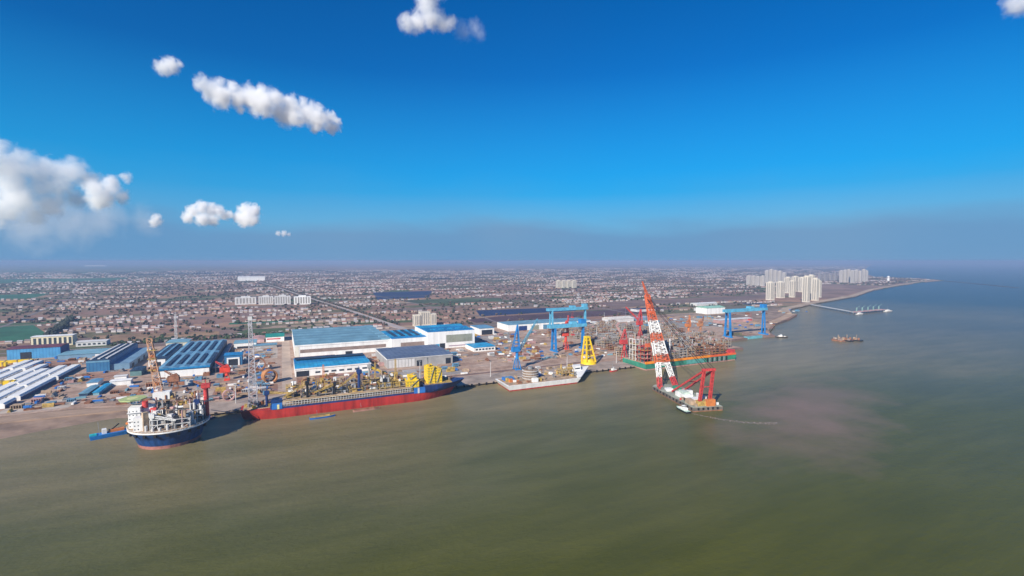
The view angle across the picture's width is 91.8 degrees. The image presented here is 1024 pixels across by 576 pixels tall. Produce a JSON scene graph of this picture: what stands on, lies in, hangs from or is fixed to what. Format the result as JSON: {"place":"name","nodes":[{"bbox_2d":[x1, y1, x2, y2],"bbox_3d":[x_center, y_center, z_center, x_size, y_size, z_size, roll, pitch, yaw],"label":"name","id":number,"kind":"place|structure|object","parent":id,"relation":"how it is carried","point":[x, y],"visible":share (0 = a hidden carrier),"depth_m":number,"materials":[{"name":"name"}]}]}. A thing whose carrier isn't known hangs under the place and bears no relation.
{"place":"outdoors","nodes":[
{"label":"outdoors","id":0,"kind":"place"},
{"bbox_2d":[0,325,44,341],"bbox_3d":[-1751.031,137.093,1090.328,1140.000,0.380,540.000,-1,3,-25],"label":"wheat field","id":1,"kind":"structure","parent":0,"point":[12,333],"depth_m":1361.70,"materials":[{"name":"plant"}]},
{"bbox_2d":[0,293,48,298],"bbox_3d":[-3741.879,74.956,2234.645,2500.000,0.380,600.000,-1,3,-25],"label":"wheat field","id":2,"kind":"structure","parent":0,"point":[8,296],"depth_m":2785.05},
{"bbox_2d":[0,286,79,327],"bbox_3d":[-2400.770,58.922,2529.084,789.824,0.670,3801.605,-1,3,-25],"label":"village road","id":3,"kind":"structure","parent":0,"point":[71,295],"depth_m":1853.33,"materials":[{"name":"asphalt"}]},
{"bbox_2d":[0,278,125,282],"bbox_3d":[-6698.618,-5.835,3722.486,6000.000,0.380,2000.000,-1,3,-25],"label":"wheat field","id":4,"kind":"structure","parent":0,"point":[53,280],"depth_m":5005.43,"materials":[{"name":"plant"}]},
{"bbox_2d":[0,407,128,438],"bbox_3d":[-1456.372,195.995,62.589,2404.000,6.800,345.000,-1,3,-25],"label":"mudflat","id":5,"kind":"structure","parent":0,"point":[11,429],"depth_m":610.35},
{"bbox_2d":[68,324,121,330],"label":"stubble field","id":6,"kind":"structure","parent":0,"point":[80,326],"depth_m":1464.18,"materials":[{"name":"soil"}]},
{"bbox_2d":[90,331,218,342],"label":"stubble field","id":7,"kind":"structure","parent":0,"point":[115,338],"depth_m":1306.81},
{"bbox_2d":[228,319,320,324],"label":"wheat field","id":8,"kind":"structure","parent":0,"point":[271,321],"depth_m":1609.55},
{"bbox_2d":[282,336,292,394],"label":"yard road","id":9,"kind":"structure","parent":0,"point":[287,378],"depth_m":930.36,"materials":[{"name":"concrete"}]},
{"bbox_2d":[242,275,407,328],"bbox_3d":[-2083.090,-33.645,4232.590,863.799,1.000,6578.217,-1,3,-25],"label":"trunk road","id":10,"kind":"structure","parent":0,"point":[391,324],"depth_m":1750.97,"materials":[{"name":"asphalt"}]},
{"bbox_2d":[0,315,771,415],"bbox_3d":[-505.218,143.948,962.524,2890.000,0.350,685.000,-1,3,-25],"label":"shipyard ground","id":11,"kind":"structure","parent":0,"point":[471,363],"depth_m":940.08,"materials":[{"name":"concrete"}]},
{"bbox_2d":[0,397,16,408],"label":"storage unit","id":12,"kind":"object","parent":11,"relation":"on","point":[5,403],"visible":0.97,"depth_m":669.95,"materials":[{"name":"white paint"}]},
{"bbox_2d":[0,369,22,380],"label":"storage unit","id":13,"kind":"object","parent":11,"relation":"on","point":[3,376],"visible":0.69,"depth_m":831.75,"materials":[{"name":"white paint"}]},
{"bbox_2d":[0,386,24,399],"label":"storage unit","id":14,"kind":"object","parent":11,"relation":"on","point":[8,392],"visible":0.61,"depth_m":718.55,"materials":[{"name":"white paint"}]},
{"bbox_2d":[3,360,33,370],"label":"storage unit","id":15,"kind":"object","parent":11,"relation":"on","point":[17,365],"visible":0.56,"depth_m":904.06,"materials":[{"name":"white paint"}]},
{"bbox_2d":[4,370,33,379],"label":"storage unit","id":16,"kind":"object","parent":11,"relation":"on","point":[19,375],"visible":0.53,"depth_m":822.45,"materials":[{"name":"white paint"}]},
{"bbox_2d":[8,368,49,383],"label":"storage unit","id":17,"kind":"object","parent":11,"relation":"on","point":[29,376],"visible":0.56,"depth_m":817.16,"materials":[{"name":"white paint"}]},
{"bbox_2d":[16,360,43,370],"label":"storage unit","id":18,"kind":"object","parent":11,"relation":"on","point":[27,366],"visible":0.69,"depth_m":904.06,"materials":[{"name":"white paint"}]},
{"bbox_2d":[7,377,56,400],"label":"storage unit","id":19,"kind":"object","parent":11,"relation":"on","point":[32,389],"visible":0.97,"depth_m":739.64,"materials":[{"name":"white paint"}]},
{"bbox_2d":[16,374,48,387],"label":"storage unit","id":20,"kind":"object","parent":11,"relation":"on","point":[33,380],"visible":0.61,"depth_m":783.40,"materials":[{"name":"white paint"}]},
{"bbox_2d":[6,343,69,359],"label":"corrugated hangar","id":21,"kind":"structure","parent":11,"relation":"on","point":[33,351],"depth_m":1000.90,"materials":[{"name":"metal"}]},
{"bbox_2d":[0,398,79,413],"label":"concrete pad","id":22,"kind":"object","parent":11,"relation":"on","point":[66,405],"visible":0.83,"depth_m":663.92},
{"bbox_2d":[0,358,90,368],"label":"concrete pad","id":23,"kind":"object","parent":11,"relation":"on","point":[54,363],"visible":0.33,"depth_m":958.47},
{"bbox_2d":[40,365,67,375],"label":"storage unit","id":24,"kind":"object","parent":11,"relation":"on","point":[54,370],"visible":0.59,"depth_m":862.37,"materials":[{"name":"white paint"}]},
{"bbox_2d":[48,364,80,379],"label":"storage unit","id":25,"kind":"object","parent":11,"relation":"on","point":[64,372],"visible":0.93,"depth_m":854.49,"materials":[{"name":"white paint"}]},
{"bbox_2d":[57,348,109,359],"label":"steel store","id":26,"kind":"structure","parent":11,"relation":"on","point":[83,353],"depth_m":1003.79,"materials":[{"name":"white paint"}]},
{"bbox_2d":[78,384,99,395],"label":"site cabin","id":27,"kind":"object","parent":11,"relation":"on","point":[89,390],"visible":0.94,"depth_m":734.66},
{"bbox_2d":[59,371,119,383],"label":"concrete pad","id":28,"kind":"object","parent":11,"relation":"on","point":[106,376],"visible":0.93,"depth_m":842.22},
{"bbox_2d":[86,378,103,386],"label":"site cabin","id":29,"kind":"object","parent":11,"relation":"on","point":[98,381],"visible":0.94,"depth_m":781.07,"materials":[{"name":"metal"}]},
{"bbox_2d":[92,383,111,394],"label":"site cabin","id":30,"kind":"object","parent":11,"relation":"on","point":[101,389],"visible":0.97,"depth_m":743.95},
{"bbox_2d":[86,343,152,371],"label":"blue workshop","id":31,"kind":"structure","parent":11,"relation":"on","point":[124,356],"depth_m":924.19,"materials":[{"name":"metal"}]},
{"bbox_2d":[109,378,132,385],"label":"site cabin","id":32,"kind":"object","parent":11,"relation":"on","point":[117,382],"visible":0.97,"depth_m":783.86,"materials":[{"name":"metal"}]},
{"bbox_2d":[130,366,146,375],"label":"site cabin","id":33,"kind":"object","parent":11,"relation":"on","point":[138,370],"visible":1,"depth_m":849.76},
{"bbox_2d":[135,390,194,402],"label":"concrete pad","id":34,"kind":"object","parent":11,"relation":"on","point":[179,393],"visible":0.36,"depth_m":728.61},
{"bbox_2d":[148,343,182,366],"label":"plate store","id":35,"kind":"structure","parent":11,"relation":"on","point":[165,353],"depth_m":981.74,"materials":[{"name":"white paint"}]},
{"bbox_2d":[164,370,180,389],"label":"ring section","id":36,"kind":"object","parent":11,"relation":"on","point":[175,378],"visible":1,"depth_m":757.99,"materials":[{"name":"metal"}]},
{"bbox_2d":[142,376,206,390],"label":"concrete pad","id":37,"kind":"object","parent":11,"relation":"on","point":[165,386],"visible":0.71,"depth_m":781.31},
{"bbox_2d":[166,339,191,345],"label":"tall blue store","id":38,"kind":"structure","parent":11,"relation":"on","point":[183,341],"depth_m":1103.90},
{"bbox_2d":[157,339,226,377],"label":"multi bay hall","id":39,"kind":"structure","parent":11,"relation":"on","point":[190,358],"depth_m":908.59,"materials":[{"name":"white paint"}]},
{"bbox_2d":[213,343,232,371],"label":"pipe shop","id":40,"kind":"structure","parent":11,"relation":"on","point":[228,348],"depth_m":965.11},
{"bbox_2d":[215,361,230,380],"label":"jib crane","id":41,"kind":"object","parent":11,"relation":"on","point":[226,369],"visible":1,"depth_m":812.99,"materials":[{"name":"red paint"}]},
{"bbox_2d":[224,351,243,365],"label":"portal shed","id":42,"kind":"structure","parent":11,"relation":"on","point":[233,358],"depth_m":933.38,"materials":[{"name":"white paint"}]},
{"bbox_2d":[233,339,256,348],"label":"grey white store","id":43,"kind":"structure","parent":11,"relation":"on","point":[239,344],"depth_m":1115.80,"materials":[{"name":"paint"}]},
{"bbox_2d":[212,384,277,395],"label":"concrete pad","id":44,"kind":"object","parent":11,"relation":"on","point":[273,386],"visible":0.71,"depth_m":751.12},
{"bbox_2d":[234,348,277,359],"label":"concrete pad","id":45,"kind":"object","parent":11,"relation":"on","point":[275,351],"visible":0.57,"depth_m":1051.79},
{"bbox_2d":[243,370,278,381],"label":"concrete pad","id":46,"kind":"object","parent":11,"relation":"on","point":[245,379],"visible":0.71,"depth_m":842.22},
{"bbox_2d":[252,342,276,348],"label":"teal lean to","id":47,"kind":"object","parent":11,"relation":"on","point":[266,345],"visible":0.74,"depth_m":1122.10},
{"bbox_2d":[261,369,277,383],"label":"ring section","id":48,"kind":"object","parent":11,"relation":"on","point":[265,372],"visible":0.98,"depth_m":796.10,"materials":[{"name":"orange paint"}]},
{"bbox_2d":[265,333,283,341],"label":"green roof shed","id":49,"kind":"structure","parent":11,"relation":"on","point":[274,337],"depth_m":1208.62,"materials":[{"name":"white paint"}]},
{"bbox_2d":[5,360,596,408],"bbox_3d":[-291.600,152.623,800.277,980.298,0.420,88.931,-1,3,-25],"label":"crane rail track","id":50,"kind":"structure","parent":11,"relation":"on","point":[301,391],"depth_m":856.46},
{"bbox_2d":[293,353,370,376],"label":"blue roof workshop","id":51,"kind":"structure","parent":11,"relation":"on","point":[312,365],"depth_m":880.82,"materials":[{"name":"white paint"}]},
{"bbox_2d":[297,372,373,385],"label":"concrete pad","id":52,"kind":"object","parent":11,"relation":"on","point":[336,375],"visible":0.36,"depth_m":834.99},
{"bbox_2d":[292,325,390,356],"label":"assembly hall","id":53,"kind":"structure","parent":11,"relation":"on","point":[336,340],"depth_m":1070.23,"materials":[{"name":"white paint"}]},
{"bbox_2d":[382,329,426,346],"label":"blasting hall","id":54,"kind":"structure","parent":11,"relation":"on","point":[406,337],"depth_m":1100.50,"materials":[{"name":"white paint"}]},
{"bbox_2d":[375,344,452,368],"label":"slate roof workshop","id":55,"kind":"structure","parent":11,"relation":"on","point":[410,356],"depth_m":945.30,"materials":[{"name":"white paint"}]},
{"bbox_2d":[385,366,461,377],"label":"concrete pad","id":56,"kind":"object","parent":11,"relation":"on","point":[444,372],"visible":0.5,"depth_m":872.46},
{"bbox_2d":[415,324,474,347],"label":"block erection hall","id":57,"kind":"structure","parent":11,"relation":"on","point":[450,335],"depth_m":1127.28,"materials":[{"name":"white paint"}]},
{"bbox_2d":[466,342,494,351],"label":"canteen","id":58,"kind":"structure","parent":11,"relation":"on","point":[479,347],"depth_m":1086.98,"materials":[{"name":"white paint"}]},
{"bbox_2d":[470,324,493,334],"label":"paint shed","id":59,"kind":"structure","parent":11,"relation":"on","point":[484,329],"depth_m":1328.33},
{"bbox_2d":[475,335,528,344],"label":"concrete pad","id":60,"kind":"object","parent":11,"relation":"on","point":[485,338],"visible":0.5,"depth_m":1239.53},
{"bbox_2d":[511,319,537,369],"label":"jib crane","id":61,"kind":"object","parent":11,"relation":"on","point":[515,349],"visible":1,"depth_m":893.03,"materials":[{"name":"blue metal"}]},
{"bbox_2d":[497,317,590,330],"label":"fabrication hall","id":62,"kind":"structure","parent":11,"relation":"on","point":[527,325],"depth_m":1430.71,"materials":[{"name":"white paint"}]},
{"bbox_2d":[561,315,568,349],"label":"jib crane","id":63,"kind":"object","parent":11,"relation":"on","point":[565,334],"visible":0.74,"depth_m":1098.30,"materials":[{"name":"red paint"}]},
{"bbox_2d":[547,319,586,352],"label":"gantry crane","id":64,"kind":"object","parent":11,"relation":"on","point":[582,323],"visible":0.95,"depth_m":1080.97,"materials":[{"name":"blue paint"}]},
{"bbox_2d":[546,303,587,330],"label":"gantry crane","id":65,"kind":"object","parent":11,"relation":"on","point":[584,306],"visible":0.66,"depth_m":1379.82,"materials":[{"name":"blue paint"}]},
{"bbox_2d":[602,316,633,321],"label":"white arch tent","id":66,"kind":"object","parent":11,"relation":"on","point":[622,318],"visible":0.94,"depth_m":1603.04,"materials":[{"name":"fabric"}]},
{"bbox_2d":[615,324,627,357],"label":"jib crane","id":67,"kind":"object","parent":11,"relation":"on","point":[624,341],"visible":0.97,"depth_m":993.78,"materials":[{"name":"red paint"}]},
{"bbox_2d":[625,307,642,336],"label":"jib crane","id":68,"kind":"object","parent":11,"relation":"on","point":[639,323],"visible":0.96,"depth_m":1219.84,"materials":[{"name":"red paint"}]},
{"bbox_2d":[607,319,722,328],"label":"concrete pad","id":69,"kind":"object","parent":11,"relation":"on","point":[680,324],"visible":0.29,"depth_m":1557.19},
{"bbox_2d":[712,317,752,322],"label":"warehouse","id":70,"kind":"structure","parent":11,"relation":"on","point":[742,319],"depth_m":1590.39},
{"bbox_2d":[722,304,767,337],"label":"gantry crane","id":71,"kind":"object","parent":11,"relation":"on","point":[762,307],"visible":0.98,"depth_m":1291.01,"materials":[{"name":"blue paint"}]},
{"bbox_2d":[0,310,771,353],"bbox_3d":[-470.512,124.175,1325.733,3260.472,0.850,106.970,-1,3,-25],"label":"perimeter road","id":72,"kind":"structure","parent":0,"point":[291,334],"depth_m":1237.82,"materials":[{"name":"asphalt"}]},
{"bbox_2d":[373,291,431,299],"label":"dark water field","id":73,"kind":"structure","parent":0,"point":[404,295],"depth_m":2909.41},
{"bbox_2d":[209,360,634,415],"bbox_3d":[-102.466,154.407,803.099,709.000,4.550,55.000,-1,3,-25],"label":"quay apron","id":74,"kind":"object","parent":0,"point":[233,406],"visible":0.31,"depth_m":819.76,"materials":[{"name":"concrete"}]},
{"bbox_2d":[581,336,595,364],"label":"yellow tower frame","id":75,"kind":"object","parent":74,"relation":"on","point":[588,361],"visible":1,"depth_m":942.83,"materials":[{"name":"paint"}]},
{"bbox_2d":[403,298,502,303],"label":"wheat field","id":76,"kind":"structure","parent":0,"point":[455,300],"depth_m":2466.72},
{"bbox_2d":[0,262,943,423],"bbox_3d":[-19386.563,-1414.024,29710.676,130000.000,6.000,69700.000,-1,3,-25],"label":"farmland ground","id":77,"kind":"structure","parent":0,"point":[226,319],"depth_m":3199.15,"materials":[{"name":"soil"}]},
{"bbox_2d":[31,333,76,344],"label":"dormitory","id":78,"kind":"structure","parent":77,"relation":"on","point":[70,339],"depth_m":1150.77,"materials":[{"name":"white paint"}]},
{"bbox_2d":[43,315,75,334],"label":"tree belt","id":79,"kind":"object","parent":77,"relation":"on","point":[60,326],"visible":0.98,"depth_m":1414.76,"materials":[{"name":"green plant"}]},
{"bbox_2d":[75,339,109,346],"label":"white office","id":80,"kind":"structure","parent":77,"relation":"on","point":[97,342],"depth_m":1147.88,"materials":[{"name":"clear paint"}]},
{"bbox_2d":[110,331,281,344],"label":"shrub belt","id":81,"kind":"object","parent":77,"relation":"on","point":[229,336],"visible":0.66,"depth_m":1236.25,"materials":[{"name":"green plant"}]},
{"bbox_2d":[235,296,256,304],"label":"apartment building","id":82,"kind":"structure","parent":77,"relation":"on","point":[243,300],"depth_m":2238.86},
{"bbox_2d":[238,276,264,280],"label":"distant white factory","id":83,"kind":"structure","parent":77,"relation":"on","point":[250,278],"depth_m":4930.69,"materials":[{"name":"paint"}]},
{"bbox_2d":[258,295,272,304],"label":"apartment building","id":84,"kind":"structure","parent":77,"relation":"on","point":[265,299],"depth_m":2239.62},
{"bbox_2d":[274,295,290,304],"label":"apartment building","id":85,"kind":"structure","parent":77,"relation":"on","point":[281,299],"depth_m":2238.78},
{"bbox_2d":[294,295,310,304],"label":"apartment building","id":86,"kind":"structure","parent":77,"relation":"on","point":[302,299],"depth_m":2240.51,"materials":[{"name":"white paint"}]},
{"bbox_2d":[256,281,387,325],"bbox_3d":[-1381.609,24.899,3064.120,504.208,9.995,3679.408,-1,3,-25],"label":"tree belt","id":87,"kind":"object","parent":77,"relation":"on","point":[362,316],"visible":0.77,"depth_m":2017.86,"materials":[{"name":"green plant"}]},
{"bbox_2d":[261,281,399,324],"bbox_3d":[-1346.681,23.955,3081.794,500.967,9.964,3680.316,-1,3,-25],"label":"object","id":88,"kind":"object","parent":77,"relation":"on","point":[373,315],"visible":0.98,"depth_m":2037.67,"materials":[{"name":"green plant"}]},
{"bbox_2d":[412,314,419,326],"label":"apartment block","id":89,"kind":"structure","parent":77,"relation":"on","point":[416,319],"depth_m":1491.11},
{"bbox_2d":[418,311,429,325],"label":"apartment block","id":90,"kind":"structure","parent":77,"relation":"on","point":[424,317],"depth_m":1503.68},
{"bbox_2d":[0,266,923,348],"bbox_3d":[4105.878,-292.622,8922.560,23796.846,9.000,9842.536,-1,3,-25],"label":"hedgerow trees","id":91,"kind":"object","parent":77,"relation":"on","point":[36,320],"visible":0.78,"depth_m":3288.37,"materials":[{"name":"green plant"}]},
{"bbox_2d":[0,266,929,322],"bbox_3d":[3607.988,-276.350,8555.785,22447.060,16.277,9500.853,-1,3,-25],"label":"village houses","id":92,"kind":"structure","parent":77,"relation":"on","point":[565,300],"depth_m":4114.58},
{"bbox_2d":[696,305,724,313],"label":"white store","id":93,"kind":"structure","parent":77,"relation":"on","point":[716,309],"depth_m":1848.95,"materials":[{"name":"paint"}]},
{"bbox_2d":[766,281,774,299],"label":"high-rise building","id":94,"kind":"structure","parent":77,"relation":"on","point":[770,290],"depth_m":2489.17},
{"bbox_2d":[776,281,784,297],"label":"high-rise building","id":95,"kind":"structure","parent":77,"relation":"on","point":[780,289],"depth_m":2633.39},
{"bbox_2d":[789,280,795,297],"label":"high-rise building","id":96,"kind":"structure","parent":77,"relation":"on","point":[792,285],"depth_m":2673.11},
{"bbox_2d":[802,276,810,301],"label":"high-rise building","id":97,"kind":"structure","parent":77,"relation":"on","point":[806,282],"depth_m":2358.85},
{"bbox_2d":[811,278,818,300],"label":"high-rise building","id":98,"kind":"structure","parent":77,"relation":"on","point":[815,290],"depth_m":2455.94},
{"bbox_2d":[0,262,1023,575],"bbox_3d":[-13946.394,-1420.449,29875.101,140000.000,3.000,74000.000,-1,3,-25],"label":"sea","id":99,"kind":"structure","parent":0,"point":[892,444],"depth_m":465.46,"materials":[{"name":"liquid"}]},
{"bbox_2d":[89,423,126,440],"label":"work barge","id":100,"kind":"object","parent":99,"relation":"on","point":[112,432],"visible":0.98,"depth_m":564.05,"materials":[{"name":"blue paint"}]},
{"bbox_2d":[118,338,232,449],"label":"round production unit","id":101,"kind":"object","parent":99,"relation":"on","point":[167,423],"visible":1,"depth_m":539.67,"materials":[{"name":"white paint"}]},
{"bbox_2d":[240,316,463,419],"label":"production ship","id":102,"kind":"object","parent":99,"relation":"on","point":[338,394],"visible":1,"depth_m":676.04,"materials":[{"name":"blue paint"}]},
{"bbox_2d":[495,364,587,390],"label":"ship","id":103,"kind":"object","parent":99,"relation":"on","point":[531,377],"visible":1,"depth_m":797.09,"materials":[{"name":"white paint"}]},
{"bbox_2d":[623,333,735,369],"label":"module barge","id":104,"kind":"object","parent":99,"relation":"on","point":[710,350],"visible":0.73,"depth_m":959.72,"materials":[{"name":"green paint"}]},
{"bbox_2d":[642,281,722,411],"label":"floating crane","id":105,"kind":"object","parent":99,"relation":"on","point":[691,400],"visible":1,"depth_m":727.66,"materials":[{"name":"metal"}]},
{"bbox_2d":[810,304,885,313],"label":"river jetty","id":106,"kind":"object","parent":99,"relation":"in","point":[866,311],"visible":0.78,"depth_m":1955.40,"materials":[{"name":"concrete"}]},
{"bbox_2d":[0,0,1023,262],"label":"sky","id":107,"kind":"structure","parent":0,"point":[132,131],"materials":[{"name":"blue"}]},
{"bbox_2d":[476,307,575,315],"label":"dark water field","id":108,"kind":"structure","parent":0,"point":[509,311],"depth_m":1928.70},
{"bbox_2d":[469,307,665,322],"bbox_3d":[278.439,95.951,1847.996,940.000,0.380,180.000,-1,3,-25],"label":"ploughed field","id":109,"kind":"structure","parent":0,"point":[546,316],"depth_m":1786.97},
{"bbox_2d":[600,295,775,307],"bbox_3d":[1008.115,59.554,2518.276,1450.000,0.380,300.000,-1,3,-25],"label":"ploughed field","id":110,"kind":"structure","parent":0,"point":[662,302],"depth_m":2466.72,"materials":[{"name":"soil"}]},
{"bbox_2d":[728,308,784,320],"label":"stubble field","id":111,"kind":"structure","parent":0,"point":[772,314],"depth_m":1820.41,"materials":[{"name":"soil"}]},
{"bbox_2d":[769,314,795,322],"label":"sandy spit","id":112,"kind":"structure","parent":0,"point":[782,318],"depth_m":1681.35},
{"bbox_2d":[760,284,885,298],"bbox_3d":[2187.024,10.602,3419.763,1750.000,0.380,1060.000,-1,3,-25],"label":"stubble field","id":113,"kind":"structure","parent":0,"point":[829,291],"depth_m":3304.80,"materials":[{"name":"soil"}]},
{"bbox_2d":[781,280,938,313],"bbox_3d":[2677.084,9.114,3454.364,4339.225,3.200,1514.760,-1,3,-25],"label":"breakwater","id":114,"kind":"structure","parent":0,"point":[785,309],"depth_m":2517.72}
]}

